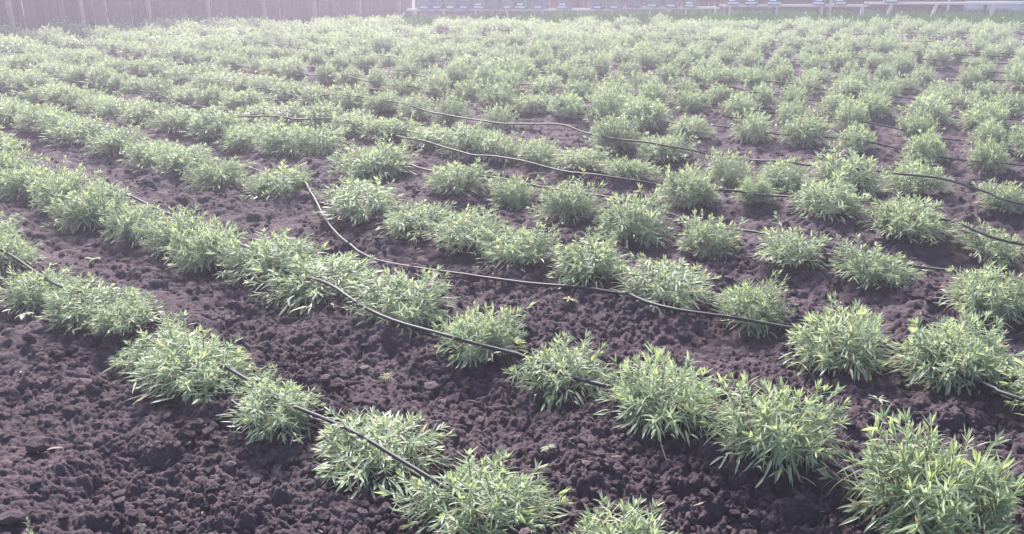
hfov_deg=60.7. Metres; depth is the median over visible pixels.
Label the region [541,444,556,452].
seedling
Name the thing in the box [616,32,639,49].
herb bush
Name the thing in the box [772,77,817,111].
herb bush
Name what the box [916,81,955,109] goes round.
herb bush
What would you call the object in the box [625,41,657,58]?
herb bush
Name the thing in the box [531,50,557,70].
herb bush
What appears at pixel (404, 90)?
herb bush
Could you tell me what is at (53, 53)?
herb bush
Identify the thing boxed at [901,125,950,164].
herb bush
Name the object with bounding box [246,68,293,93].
herb bush
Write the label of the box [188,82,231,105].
herb bush
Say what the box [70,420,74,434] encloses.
stick
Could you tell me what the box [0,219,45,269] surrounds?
herb bush
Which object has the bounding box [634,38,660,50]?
herb bush
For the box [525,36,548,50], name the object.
herb bush
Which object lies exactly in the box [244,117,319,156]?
herb bush
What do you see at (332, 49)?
herb bush
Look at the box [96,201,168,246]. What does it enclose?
herb bush
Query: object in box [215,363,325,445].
herb bush
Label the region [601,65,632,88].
herb bush
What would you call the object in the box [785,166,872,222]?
herb bush
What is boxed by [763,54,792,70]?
herb bush
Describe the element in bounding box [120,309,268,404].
herb bush
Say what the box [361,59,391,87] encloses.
herb bush
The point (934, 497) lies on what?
herb bush
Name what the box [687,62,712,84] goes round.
herb bush
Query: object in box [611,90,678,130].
herb bush
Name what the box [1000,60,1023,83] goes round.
herb bush
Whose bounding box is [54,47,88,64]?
herb bush
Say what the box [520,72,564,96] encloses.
herb bush
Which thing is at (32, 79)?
herb bush
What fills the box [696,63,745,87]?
herb bush
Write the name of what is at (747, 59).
herb bush
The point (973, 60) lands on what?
herb bush
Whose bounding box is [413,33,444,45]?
herb bush
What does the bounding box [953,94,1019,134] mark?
herb bush
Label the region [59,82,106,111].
herb bush
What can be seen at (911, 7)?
fence
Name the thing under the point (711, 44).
herb bush
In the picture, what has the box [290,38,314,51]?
herb bush
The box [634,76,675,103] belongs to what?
herb bush
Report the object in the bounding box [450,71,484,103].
herb bush
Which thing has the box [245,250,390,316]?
herb bush
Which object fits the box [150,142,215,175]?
herb bush
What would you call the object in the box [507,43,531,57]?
herb bush
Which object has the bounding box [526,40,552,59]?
herb bush
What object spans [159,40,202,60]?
herb bush
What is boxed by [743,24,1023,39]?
drip hose
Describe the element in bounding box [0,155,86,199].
herb bush
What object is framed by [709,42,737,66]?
herb bush
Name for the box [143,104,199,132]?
herb bush
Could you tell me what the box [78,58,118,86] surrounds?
herb bush
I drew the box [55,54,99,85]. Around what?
herb bush
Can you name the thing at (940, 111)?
herb bush
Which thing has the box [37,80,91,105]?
herb bush
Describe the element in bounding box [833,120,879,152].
herb bush
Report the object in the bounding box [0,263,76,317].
herb bush
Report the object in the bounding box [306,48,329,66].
herb bush
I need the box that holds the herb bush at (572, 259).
[547,225,632,291]
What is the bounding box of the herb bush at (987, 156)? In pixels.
[961,135,1013,174]
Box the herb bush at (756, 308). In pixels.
[709,269,797,339]
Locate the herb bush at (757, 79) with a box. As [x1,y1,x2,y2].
[741,65,778,91]
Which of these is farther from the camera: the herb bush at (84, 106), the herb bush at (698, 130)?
the herb bush at (84, 106)
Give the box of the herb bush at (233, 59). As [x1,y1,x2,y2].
[209,46,249,71]
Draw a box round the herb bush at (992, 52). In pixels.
[980,43,1001,62]
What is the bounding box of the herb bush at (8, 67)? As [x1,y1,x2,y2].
[0,63,20,74]
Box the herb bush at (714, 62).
[691,54,725,75]
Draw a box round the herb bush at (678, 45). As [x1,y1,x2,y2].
[658,40,682,52]
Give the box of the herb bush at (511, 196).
[484,172,540,210]
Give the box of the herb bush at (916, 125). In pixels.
[893,108,945,138]
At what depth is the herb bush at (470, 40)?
14.44 m
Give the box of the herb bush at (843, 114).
[829,95,870,130]
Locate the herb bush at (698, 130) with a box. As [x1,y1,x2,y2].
[666,113,715,139]
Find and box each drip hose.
[0,47,1023,204]
[0,86,1022,282]
[0,248,518,533]
[2,148,990,533]
[32,36,1023,165]
[36,115,1023,401]
[54,79,1023,245]
[83,32,960,140]
[111,27,1021,120]
[142,24,1022,105]
[215,26,1021,94]
[274,24,1023,81]
[357,25,1005,73]
[399,23,1023,65]
[523,22,1017,54]
[532,27,1014,57]
[597,24,1015,49]
[659,23,1021,43]
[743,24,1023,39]
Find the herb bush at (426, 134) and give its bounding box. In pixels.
[401,120,452,148]
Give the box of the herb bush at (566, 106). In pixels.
[546,89,585,117]
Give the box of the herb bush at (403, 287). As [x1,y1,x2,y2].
[341,264,460,339]
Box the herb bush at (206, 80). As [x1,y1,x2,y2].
[185,64,243,89]
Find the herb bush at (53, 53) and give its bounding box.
[44,47,73,60]
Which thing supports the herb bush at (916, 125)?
on the ground at (676, 332)
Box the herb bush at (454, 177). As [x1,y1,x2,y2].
[420,157,495,195]
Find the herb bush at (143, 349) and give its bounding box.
[101,311,204,377]
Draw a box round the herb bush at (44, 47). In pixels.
[31,40,58,59]
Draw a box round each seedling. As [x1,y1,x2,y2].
[15,312,32,324]
[86,257,99,265]
[216,270,234,282]
[379,373,393,387]
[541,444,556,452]
[560,296,576,304]
[868,395,889,403]
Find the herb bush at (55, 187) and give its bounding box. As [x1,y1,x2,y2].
[27,162,107,216]
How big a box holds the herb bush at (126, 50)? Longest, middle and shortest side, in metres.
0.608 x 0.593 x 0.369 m
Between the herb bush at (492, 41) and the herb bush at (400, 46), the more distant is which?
the herb bush at (492, 41)
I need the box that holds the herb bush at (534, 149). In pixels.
[514,136,561,168]
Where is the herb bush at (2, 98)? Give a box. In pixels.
[0,92,21,112]
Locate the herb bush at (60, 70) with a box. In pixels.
[49,61,90,81]
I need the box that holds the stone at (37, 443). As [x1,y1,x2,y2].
[24,436,51,451]
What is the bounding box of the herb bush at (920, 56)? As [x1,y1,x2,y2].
[906,40,930,58]
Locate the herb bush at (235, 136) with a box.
[215,117,277,152]
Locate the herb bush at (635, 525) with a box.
[554,492,680,533]
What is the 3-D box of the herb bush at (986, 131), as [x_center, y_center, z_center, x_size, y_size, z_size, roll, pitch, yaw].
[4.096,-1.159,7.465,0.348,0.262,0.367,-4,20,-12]
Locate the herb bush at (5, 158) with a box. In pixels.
[0,140,50,181]
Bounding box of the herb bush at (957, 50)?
[940,43,970,63]
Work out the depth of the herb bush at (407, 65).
11.58 m
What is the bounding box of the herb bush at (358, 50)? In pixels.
[343,42,377,60]
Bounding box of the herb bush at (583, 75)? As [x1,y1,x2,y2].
[568,59,600,86]
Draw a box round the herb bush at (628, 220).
[591,181,679,249]
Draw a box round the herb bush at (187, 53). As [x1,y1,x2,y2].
[175,43,208,63]
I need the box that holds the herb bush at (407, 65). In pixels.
[391,58,425,80]
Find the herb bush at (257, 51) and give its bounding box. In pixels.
[242,43,266,60]
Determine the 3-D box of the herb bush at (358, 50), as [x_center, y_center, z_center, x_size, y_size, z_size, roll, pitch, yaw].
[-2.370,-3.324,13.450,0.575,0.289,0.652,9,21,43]
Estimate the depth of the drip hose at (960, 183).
6.95 m
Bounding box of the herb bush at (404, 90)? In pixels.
[380,70,428,97]
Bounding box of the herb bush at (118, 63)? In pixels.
[108,56,136,73]
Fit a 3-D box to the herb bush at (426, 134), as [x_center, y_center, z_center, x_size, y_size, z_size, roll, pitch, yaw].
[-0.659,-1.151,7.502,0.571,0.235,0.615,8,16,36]
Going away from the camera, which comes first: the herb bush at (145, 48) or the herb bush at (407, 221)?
the herb bush at (407, 221)
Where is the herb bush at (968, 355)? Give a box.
[879,305,1023,398]
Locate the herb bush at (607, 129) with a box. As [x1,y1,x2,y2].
[582,102,647,153]
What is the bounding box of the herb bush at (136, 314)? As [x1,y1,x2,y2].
[82,289,163,335]
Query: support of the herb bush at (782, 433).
on the ground at (676, 332)
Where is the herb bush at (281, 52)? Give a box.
[260,42,298,61]
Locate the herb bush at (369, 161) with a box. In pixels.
[326,131,422,182]
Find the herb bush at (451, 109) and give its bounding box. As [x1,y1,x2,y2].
[424,87,475,126]
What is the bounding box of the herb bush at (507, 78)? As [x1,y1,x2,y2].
[488,66,530,89]
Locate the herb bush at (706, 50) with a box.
[681,40,715,56]
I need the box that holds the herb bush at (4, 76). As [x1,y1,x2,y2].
[0,66,23,90]
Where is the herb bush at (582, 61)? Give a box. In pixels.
[557,49,591,70]
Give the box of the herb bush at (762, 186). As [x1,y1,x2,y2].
[731,166,785,203]
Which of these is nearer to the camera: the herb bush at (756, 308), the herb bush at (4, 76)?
the herb bush at (756, 308)
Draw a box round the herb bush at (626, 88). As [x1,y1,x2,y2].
[590,78,634,101]
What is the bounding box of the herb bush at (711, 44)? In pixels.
[694,37,716,49]
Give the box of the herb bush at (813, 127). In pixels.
[768,104,839,147]
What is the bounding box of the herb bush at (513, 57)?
[507,50,531,67]
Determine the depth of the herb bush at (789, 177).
6.31 m
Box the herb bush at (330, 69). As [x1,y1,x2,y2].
[312,59,339,83]
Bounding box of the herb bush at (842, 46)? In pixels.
[827,34,855,57]
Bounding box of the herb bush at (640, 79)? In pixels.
[625,70,662,89]
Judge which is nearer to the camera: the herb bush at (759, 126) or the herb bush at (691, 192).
the herb bush at (691, 192)
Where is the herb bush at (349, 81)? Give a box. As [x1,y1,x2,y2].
[328,62,366,87]
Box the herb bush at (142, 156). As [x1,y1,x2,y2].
[116,134,179,172]
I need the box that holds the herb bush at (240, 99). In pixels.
[219,86,276,109]
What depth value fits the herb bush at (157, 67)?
11.62 m
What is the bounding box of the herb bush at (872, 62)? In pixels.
[863,51,885,70]
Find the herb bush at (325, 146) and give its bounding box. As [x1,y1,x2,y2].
[294,111,355,157]
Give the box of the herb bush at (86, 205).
[41,175,137,234]
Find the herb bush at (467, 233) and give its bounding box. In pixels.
[420,203,509,257]
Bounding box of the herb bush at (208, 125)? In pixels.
[174,100,250,138]
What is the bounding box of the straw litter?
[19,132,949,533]
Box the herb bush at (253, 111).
[229,99,276,123]
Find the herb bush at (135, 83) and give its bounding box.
[113,74,156,94]
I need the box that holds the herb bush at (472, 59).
[452,51,495,70]
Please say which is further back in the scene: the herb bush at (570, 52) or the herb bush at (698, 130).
the herb bush at (570, 52)
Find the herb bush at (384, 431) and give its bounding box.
[311,406,456,498]
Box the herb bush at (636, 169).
[593,153,664,180]
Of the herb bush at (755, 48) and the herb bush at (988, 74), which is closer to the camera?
the herb bush at (988, 74)
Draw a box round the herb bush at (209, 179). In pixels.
[174,155,259,191]
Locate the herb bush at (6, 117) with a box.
[0,89,37,123]
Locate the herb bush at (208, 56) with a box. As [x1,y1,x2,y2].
[195,47,237,65]
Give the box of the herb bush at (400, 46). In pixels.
[389,37,423,55]
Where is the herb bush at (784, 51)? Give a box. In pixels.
[769,45,797,59]
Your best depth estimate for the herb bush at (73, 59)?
12.85 m
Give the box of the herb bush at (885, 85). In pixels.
[868,77,902,101]
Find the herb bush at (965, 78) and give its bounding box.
[953,61,986,88]
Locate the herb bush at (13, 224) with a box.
[0,211,24,238]
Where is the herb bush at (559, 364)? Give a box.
[502,329,620,411]
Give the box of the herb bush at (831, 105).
[814,83,859,116]
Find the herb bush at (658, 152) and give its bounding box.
[633,128,701,162]
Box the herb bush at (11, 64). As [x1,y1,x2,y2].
[0,47,58,69]
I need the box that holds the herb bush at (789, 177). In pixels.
[755,155,813,194]
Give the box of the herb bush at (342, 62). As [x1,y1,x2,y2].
[323,49,353,70]
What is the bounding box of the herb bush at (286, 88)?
[271,76,317,100]
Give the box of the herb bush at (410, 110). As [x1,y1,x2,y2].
[396,82,434,120]
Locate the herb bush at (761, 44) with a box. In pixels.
[750,39,771,53]
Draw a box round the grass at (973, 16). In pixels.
[338,5,1023,28]
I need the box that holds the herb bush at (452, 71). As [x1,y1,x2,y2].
[440,54,476,85]
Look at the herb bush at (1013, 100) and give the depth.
8.92 m
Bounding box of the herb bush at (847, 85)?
[824,73,868,97]
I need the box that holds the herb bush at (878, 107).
[852,85,897,118]
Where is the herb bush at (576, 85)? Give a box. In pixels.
[557,75,598,101]
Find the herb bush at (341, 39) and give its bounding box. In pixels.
[332,34,356,49]
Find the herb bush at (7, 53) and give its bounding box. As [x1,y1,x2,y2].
[0,49,16,61]
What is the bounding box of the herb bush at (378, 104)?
[355,89,404,113]
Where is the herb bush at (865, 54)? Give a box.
[849,48,888,65]
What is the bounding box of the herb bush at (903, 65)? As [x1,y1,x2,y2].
[886,51,918,73]
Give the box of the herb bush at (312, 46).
[301,41,331,54]
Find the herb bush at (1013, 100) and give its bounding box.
[982,84,1023,116]
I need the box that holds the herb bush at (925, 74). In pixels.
[909,62,937,85]
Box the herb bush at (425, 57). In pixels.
[401,45,444,66]
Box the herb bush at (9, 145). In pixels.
[0,131,26,163]
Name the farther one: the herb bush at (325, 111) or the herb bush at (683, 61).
the herb bush at (683, 61)
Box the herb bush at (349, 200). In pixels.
[306,167,406,225]
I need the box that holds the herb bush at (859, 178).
[799,139,893,198]
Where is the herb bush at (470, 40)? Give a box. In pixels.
[461,39,486,53]
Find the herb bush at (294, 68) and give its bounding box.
[274,49,308,76]
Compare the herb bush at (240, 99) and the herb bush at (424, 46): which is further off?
the herb bush at (424, 46)
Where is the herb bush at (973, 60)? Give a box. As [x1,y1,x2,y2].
[959,54,995,69]
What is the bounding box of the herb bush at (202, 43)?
[191,29,231,53]
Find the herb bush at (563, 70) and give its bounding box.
[540,59,578,80]
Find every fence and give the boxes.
[0,0,411,34]
[415,0,749,12]
[740,0,1023,11]
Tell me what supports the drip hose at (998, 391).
on the ground at (676, 332)
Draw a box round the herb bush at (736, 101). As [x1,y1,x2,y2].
[716,91,759,118]
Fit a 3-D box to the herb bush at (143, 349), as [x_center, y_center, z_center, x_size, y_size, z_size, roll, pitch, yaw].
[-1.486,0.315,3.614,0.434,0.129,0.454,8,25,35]
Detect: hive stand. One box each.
[406,8,619,19]
[622,6,718,15]
[720,4,868,16]
[864,2,1017,16]
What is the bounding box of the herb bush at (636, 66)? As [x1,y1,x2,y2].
[616,58,642,77]
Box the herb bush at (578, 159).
[547,144,613,170]
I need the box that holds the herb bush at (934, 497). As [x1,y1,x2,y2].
[818,403,1023,533]
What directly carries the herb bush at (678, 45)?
on the ground at (676, 332)
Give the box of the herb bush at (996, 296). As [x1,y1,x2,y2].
[935,259,1023,328]
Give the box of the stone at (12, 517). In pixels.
[0,510,25,524]
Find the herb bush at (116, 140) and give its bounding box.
[76,119,150,156]
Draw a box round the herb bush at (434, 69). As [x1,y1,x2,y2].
[420,62,450,83]
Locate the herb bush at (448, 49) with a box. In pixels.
[435,43,461,59]
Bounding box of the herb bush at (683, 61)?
[668,52,694,70]
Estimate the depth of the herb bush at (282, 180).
5.98 m
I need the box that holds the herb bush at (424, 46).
[405,41,440,53]
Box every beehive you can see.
[417,0,430,8]
[430,0,444,8]
[443,0,457,8]
[456,0,472,8]
[472,0,486,8]
[499,0,514,8]
[514,0,530,8]
[531,0,547,8]
[556,0,572,8]
[590,0,605,8]
[608,0,622,8]
[626,0,641,7]
[646,0,660,7]
[664,0,678,7]
[683,0,697,7]
[725,0,739,4]
[745,0,758,4]
[767,0,779,4]
[812,0,825,4]
[833,0,846,4]
[883,0,897,2]
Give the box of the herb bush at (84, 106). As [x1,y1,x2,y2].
[74,90,125,113]
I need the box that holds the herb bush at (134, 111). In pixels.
[116,96,179,123]
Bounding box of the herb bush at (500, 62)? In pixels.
[481,54,530,76]
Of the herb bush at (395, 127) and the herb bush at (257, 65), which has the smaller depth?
the herb bush at (395, 127)
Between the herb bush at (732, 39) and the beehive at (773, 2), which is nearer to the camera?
the herb bush at (732, 39)
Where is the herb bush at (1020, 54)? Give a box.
[1013,43,1023,61]
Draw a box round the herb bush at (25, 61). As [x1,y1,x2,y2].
[12,47,60,71]
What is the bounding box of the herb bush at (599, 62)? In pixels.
[591,48,613,73]
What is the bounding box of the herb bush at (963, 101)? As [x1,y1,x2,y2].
[947,87,986,111]
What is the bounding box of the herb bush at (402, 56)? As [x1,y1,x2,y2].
[391,48,410,65]
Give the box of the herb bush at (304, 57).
[287,47,310,63]
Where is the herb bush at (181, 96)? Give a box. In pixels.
[156,84,203,104]
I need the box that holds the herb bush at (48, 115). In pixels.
[32,104,89,133]
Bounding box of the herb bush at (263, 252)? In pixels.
[206,225,329,286]
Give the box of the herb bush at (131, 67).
[119,54,157,75]
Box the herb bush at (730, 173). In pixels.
[697,146,753,189]
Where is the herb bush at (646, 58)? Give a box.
[633,45,669,68]
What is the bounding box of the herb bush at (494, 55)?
[482,45,510,61]
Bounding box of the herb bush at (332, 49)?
[319,42,346,57]
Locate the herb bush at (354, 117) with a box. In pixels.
[327,107,379,136]
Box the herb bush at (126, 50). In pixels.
[114,34,145,56]
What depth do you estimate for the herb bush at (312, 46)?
14.02 m
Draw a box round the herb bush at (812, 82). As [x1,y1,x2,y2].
[784,72,824,95]
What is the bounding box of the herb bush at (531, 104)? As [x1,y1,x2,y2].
[509,89,556,114]
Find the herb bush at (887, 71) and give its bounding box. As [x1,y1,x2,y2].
[873,60,897,79]
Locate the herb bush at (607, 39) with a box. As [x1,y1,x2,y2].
[590,28,617,48]
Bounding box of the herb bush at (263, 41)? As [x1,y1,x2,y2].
[249,32,277,48]
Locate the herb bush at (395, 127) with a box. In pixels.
[355,111,426,140]
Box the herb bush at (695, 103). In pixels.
[667,86,715,114]
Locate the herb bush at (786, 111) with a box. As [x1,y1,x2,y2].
[775,92,811,123]
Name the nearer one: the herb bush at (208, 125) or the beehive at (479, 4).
the herb bush at (208, 125)
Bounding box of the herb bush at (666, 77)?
[655,57,689,83]
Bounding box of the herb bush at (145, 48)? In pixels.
[125,42,159,58]
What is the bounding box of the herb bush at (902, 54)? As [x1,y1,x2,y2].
[881,46,916,65]
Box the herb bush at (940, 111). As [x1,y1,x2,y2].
[895,90,958,125]
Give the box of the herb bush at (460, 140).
[431,117,489,158]
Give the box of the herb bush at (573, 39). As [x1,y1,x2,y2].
[566,31,593,47]
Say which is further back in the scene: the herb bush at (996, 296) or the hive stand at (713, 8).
the hive stand at (713, 8)
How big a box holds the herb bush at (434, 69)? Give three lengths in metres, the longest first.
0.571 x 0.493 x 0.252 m
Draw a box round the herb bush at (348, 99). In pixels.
[328,80,372,111]
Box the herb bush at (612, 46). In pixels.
[596,35,623,57]
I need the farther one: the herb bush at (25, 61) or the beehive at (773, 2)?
the beehive at (773, 2)
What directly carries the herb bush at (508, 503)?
on the ground at (676, 332)
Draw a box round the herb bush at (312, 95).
[295,82,341,105]
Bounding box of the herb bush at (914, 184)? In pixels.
[875,145,954,196]
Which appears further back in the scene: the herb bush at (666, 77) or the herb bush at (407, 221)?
the herb bush at (666, 77)
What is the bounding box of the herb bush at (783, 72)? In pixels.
[769,56,796,86]
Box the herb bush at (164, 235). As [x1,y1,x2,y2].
[128,204,208,257]
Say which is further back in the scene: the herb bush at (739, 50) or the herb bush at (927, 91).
the herb bush at (739, 50)
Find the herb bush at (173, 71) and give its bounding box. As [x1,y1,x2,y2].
[160,63,192,83]
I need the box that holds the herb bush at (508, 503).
[374,445,574,533]
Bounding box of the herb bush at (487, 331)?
[430,300,536,368]
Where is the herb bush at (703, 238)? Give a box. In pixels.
[674,208,748,263]
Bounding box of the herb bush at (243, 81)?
[206,68,271,93]
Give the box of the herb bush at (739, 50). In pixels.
[712,37,747,56]
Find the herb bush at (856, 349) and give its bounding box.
[779,291,902,381]
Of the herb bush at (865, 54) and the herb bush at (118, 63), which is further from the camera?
the herb bush at (865, 54)
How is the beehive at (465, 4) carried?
on the hive stand at (509, 10)
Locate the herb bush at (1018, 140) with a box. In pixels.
[995,123,1023,156]
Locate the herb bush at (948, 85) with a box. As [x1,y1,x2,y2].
[929,77,963,98]
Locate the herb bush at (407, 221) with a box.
[373,199,456,242]
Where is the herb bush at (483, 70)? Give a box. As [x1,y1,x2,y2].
[467,59,506,86]
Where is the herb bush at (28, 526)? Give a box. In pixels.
[23,517,36,533]
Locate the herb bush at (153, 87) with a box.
[142,66,182,99]
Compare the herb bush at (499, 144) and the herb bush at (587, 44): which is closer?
the herb bush at (499, 144)
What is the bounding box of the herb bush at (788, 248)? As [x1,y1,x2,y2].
[748,211,838,270]
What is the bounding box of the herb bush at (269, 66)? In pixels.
[260,56,295,75]
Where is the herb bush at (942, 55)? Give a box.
[920,41,955,67]
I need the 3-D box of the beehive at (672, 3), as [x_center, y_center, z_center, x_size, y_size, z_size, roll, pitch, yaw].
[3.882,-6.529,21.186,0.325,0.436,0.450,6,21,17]
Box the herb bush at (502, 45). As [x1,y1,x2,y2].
[482,40,511,53]
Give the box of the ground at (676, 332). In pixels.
[0,0,1023,533]
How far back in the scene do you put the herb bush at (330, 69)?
11.27 m
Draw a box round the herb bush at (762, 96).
[745,81,776,107]
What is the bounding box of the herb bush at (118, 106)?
[90,94,148,119]
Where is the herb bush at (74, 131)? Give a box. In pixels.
[38,111,116,147]
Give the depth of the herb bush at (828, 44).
14.55 m
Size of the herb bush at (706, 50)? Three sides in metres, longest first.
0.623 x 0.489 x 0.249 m
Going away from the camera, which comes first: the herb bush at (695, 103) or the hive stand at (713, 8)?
the herb bush at (695, 103)
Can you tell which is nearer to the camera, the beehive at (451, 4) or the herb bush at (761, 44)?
the herb bush at (761, 44)
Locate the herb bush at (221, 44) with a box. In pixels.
[204,37,242,53]
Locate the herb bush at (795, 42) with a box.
[778,32,806,51]
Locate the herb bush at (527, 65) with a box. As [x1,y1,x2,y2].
[508,51,543,81]
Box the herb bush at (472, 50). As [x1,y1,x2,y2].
[453,41,485,59]
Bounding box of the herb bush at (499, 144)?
[473,128,529,166]
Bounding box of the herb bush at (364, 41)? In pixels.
[350,36,377,50]
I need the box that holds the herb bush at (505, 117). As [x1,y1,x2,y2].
[478,94,519,131]
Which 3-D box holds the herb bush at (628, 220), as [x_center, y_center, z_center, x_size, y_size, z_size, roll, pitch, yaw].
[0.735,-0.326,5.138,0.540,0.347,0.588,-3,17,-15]
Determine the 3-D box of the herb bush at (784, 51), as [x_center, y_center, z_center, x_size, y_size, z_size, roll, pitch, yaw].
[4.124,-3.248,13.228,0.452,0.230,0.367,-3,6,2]
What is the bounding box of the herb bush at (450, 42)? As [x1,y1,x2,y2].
[438,39,463,50]
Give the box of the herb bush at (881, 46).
[869,36,901,55]
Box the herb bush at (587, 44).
[563,34,602,55]
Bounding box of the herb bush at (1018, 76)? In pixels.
[1002,63,1023,87]
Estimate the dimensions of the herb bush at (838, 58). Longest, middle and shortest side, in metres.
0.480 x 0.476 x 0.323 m
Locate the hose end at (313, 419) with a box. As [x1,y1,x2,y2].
[307,409,362,426]
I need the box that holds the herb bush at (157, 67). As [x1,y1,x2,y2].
[137,50,181,77]
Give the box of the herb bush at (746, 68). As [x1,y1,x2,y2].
[733,62,766,79]
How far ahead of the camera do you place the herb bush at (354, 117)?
7.89 m
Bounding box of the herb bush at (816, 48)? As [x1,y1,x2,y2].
[796,43,827,58]
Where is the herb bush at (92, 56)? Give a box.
[74,46,111,65]
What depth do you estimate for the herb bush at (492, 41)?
15.38 m
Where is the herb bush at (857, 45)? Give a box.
[836,33,867,55]
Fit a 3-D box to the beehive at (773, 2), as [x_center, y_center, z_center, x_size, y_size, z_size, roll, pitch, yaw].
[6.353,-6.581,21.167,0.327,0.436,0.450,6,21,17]
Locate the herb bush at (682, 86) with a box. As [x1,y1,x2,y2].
[668,71,700,97]
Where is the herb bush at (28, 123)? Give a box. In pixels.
[9,102,71,131]
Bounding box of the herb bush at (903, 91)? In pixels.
[876,68,925,95]
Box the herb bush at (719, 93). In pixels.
[705,81,739,103]
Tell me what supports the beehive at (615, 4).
on the hive stand at (509, 10)
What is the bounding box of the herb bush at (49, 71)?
[27,59,74,78]
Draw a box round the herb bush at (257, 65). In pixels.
[241,46,273,73]
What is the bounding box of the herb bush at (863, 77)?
[840,64,878,90]
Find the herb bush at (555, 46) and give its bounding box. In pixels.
[548,37,571,54]
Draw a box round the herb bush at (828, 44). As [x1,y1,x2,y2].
[816,36,840,52]
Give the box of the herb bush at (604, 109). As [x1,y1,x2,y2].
[580,76,631,119]
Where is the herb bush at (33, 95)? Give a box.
[13,79,75,104]
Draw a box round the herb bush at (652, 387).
[593,343,736,446]
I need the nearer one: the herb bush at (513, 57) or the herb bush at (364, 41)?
the herb bush at (513, 57)
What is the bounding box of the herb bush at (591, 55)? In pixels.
[582,48,611,64]
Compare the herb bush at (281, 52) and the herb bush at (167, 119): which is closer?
the herb bush at (167, 119)
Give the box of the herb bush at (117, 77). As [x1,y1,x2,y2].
[100,71,136,92]
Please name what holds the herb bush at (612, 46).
on the ground at (676, 332)
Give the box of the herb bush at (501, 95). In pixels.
[476,77,521,112]
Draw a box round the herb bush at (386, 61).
[364,47,397,66]
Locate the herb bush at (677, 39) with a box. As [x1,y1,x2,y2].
[670,33,693,48]
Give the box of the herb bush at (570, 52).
[552,43,582,62]
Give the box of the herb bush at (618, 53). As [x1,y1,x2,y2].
[609,43,638,64]
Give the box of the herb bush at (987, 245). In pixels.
[948,217,1023,267]
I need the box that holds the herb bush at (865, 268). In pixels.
[828,233,932,289]
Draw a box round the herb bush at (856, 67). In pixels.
[836,55,868,76]
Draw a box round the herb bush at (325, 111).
[301,96,349,129]
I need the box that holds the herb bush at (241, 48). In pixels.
[230,42,258,58]
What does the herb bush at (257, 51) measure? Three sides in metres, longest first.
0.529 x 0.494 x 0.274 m
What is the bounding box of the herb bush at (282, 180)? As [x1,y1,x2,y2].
[237,159,319,199]
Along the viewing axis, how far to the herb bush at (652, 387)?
2.98 m
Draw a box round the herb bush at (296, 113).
[258,91,310,123]
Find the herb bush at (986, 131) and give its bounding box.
[965,116,1009,146]
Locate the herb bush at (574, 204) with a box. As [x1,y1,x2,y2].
[525,166,612,225]
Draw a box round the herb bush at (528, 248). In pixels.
[476,222,562,275]
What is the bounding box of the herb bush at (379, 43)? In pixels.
[367,28,399,52]
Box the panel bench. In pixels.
[957,1,1023,12]
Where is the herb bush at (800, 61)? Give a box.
[796,50,821,65]
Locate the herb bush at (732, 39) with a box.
[723,35,743,48]
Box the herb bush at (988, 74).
[970,58,999,81]
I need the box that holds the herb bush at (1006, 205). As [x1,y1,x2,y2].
[970,177,1023,213]
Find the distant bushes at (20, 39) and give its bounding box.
[0,9,1023,426]
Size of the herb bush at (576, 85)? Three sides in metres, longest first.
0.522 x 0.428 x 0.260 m
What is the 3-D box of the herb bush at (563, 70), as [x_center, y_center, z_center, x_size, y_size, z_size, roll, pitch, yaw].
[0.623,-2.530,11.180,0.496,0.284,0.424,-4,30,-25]
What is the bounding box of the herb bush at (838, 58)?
[823,48,854,71]
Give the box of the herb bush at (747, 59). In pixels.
[731,48,765,69]
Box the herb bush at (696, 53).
[675,44,707,63]
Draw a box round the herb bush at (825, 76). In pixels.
[801,63,836,86]
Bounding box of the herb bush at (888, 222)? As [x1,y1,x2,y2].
[856,189,961,245]
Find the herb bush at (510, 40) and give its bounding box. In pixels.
[499,29,530,48]
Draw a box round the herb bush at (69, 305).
[35,271,162,337]
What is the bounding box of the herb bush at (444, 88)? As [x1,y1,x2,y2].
[423,62,452,96]
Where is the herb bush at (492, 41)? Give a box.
[479,33,505,47]
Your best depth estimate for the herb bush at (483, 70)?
10.70 m
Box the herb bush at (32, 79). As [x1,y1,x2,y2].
[3,62,56,88]
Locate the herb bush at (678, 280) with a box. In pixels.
[604,252,720,313]
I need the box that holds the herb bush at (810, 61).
[799,49,830,73]
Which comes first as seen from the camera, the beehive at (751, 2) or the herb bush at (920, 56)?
the herb bush at (920, 56)
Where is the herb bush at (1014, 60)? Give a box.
[1000,56,1023,72]
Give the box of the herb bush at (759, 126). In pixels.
[726,101,776,143]
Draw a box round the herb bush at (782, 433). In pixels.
[697,370,856,488]
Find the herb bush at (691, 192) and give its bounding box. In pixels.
[652,161,724,208]
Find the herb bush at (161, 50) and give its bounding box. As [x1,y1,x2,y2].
[150,42,186,61]
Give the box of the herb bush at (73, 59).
[63,46,99,64]
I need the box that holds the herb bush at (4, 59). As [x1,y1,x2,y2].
[0,54,13,65]
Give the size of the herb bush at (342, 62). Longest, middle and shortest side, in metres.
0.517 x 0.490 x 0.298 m
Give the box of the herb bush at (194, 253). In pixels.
[158,215,253,272]
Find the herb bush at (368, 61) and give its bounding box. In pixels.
[346,52,382,69]
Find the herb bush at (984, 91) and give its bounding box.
[964,76,1009,98]
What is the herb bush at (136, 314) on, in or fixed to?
on the ground at (676, 332)
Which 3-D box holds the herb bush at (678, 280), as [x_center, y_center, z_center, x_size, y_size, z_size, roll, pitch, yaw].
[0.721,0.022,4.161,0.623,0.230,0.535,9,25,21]
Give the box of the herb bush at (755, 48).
[743,41,763,55]
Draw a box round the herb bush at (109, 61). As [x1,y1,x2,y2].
[90,56,117,70]
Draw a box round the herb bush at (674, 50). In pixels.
[652,40,681,61]
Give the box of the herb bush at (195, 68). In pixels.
[178,57,234,81]

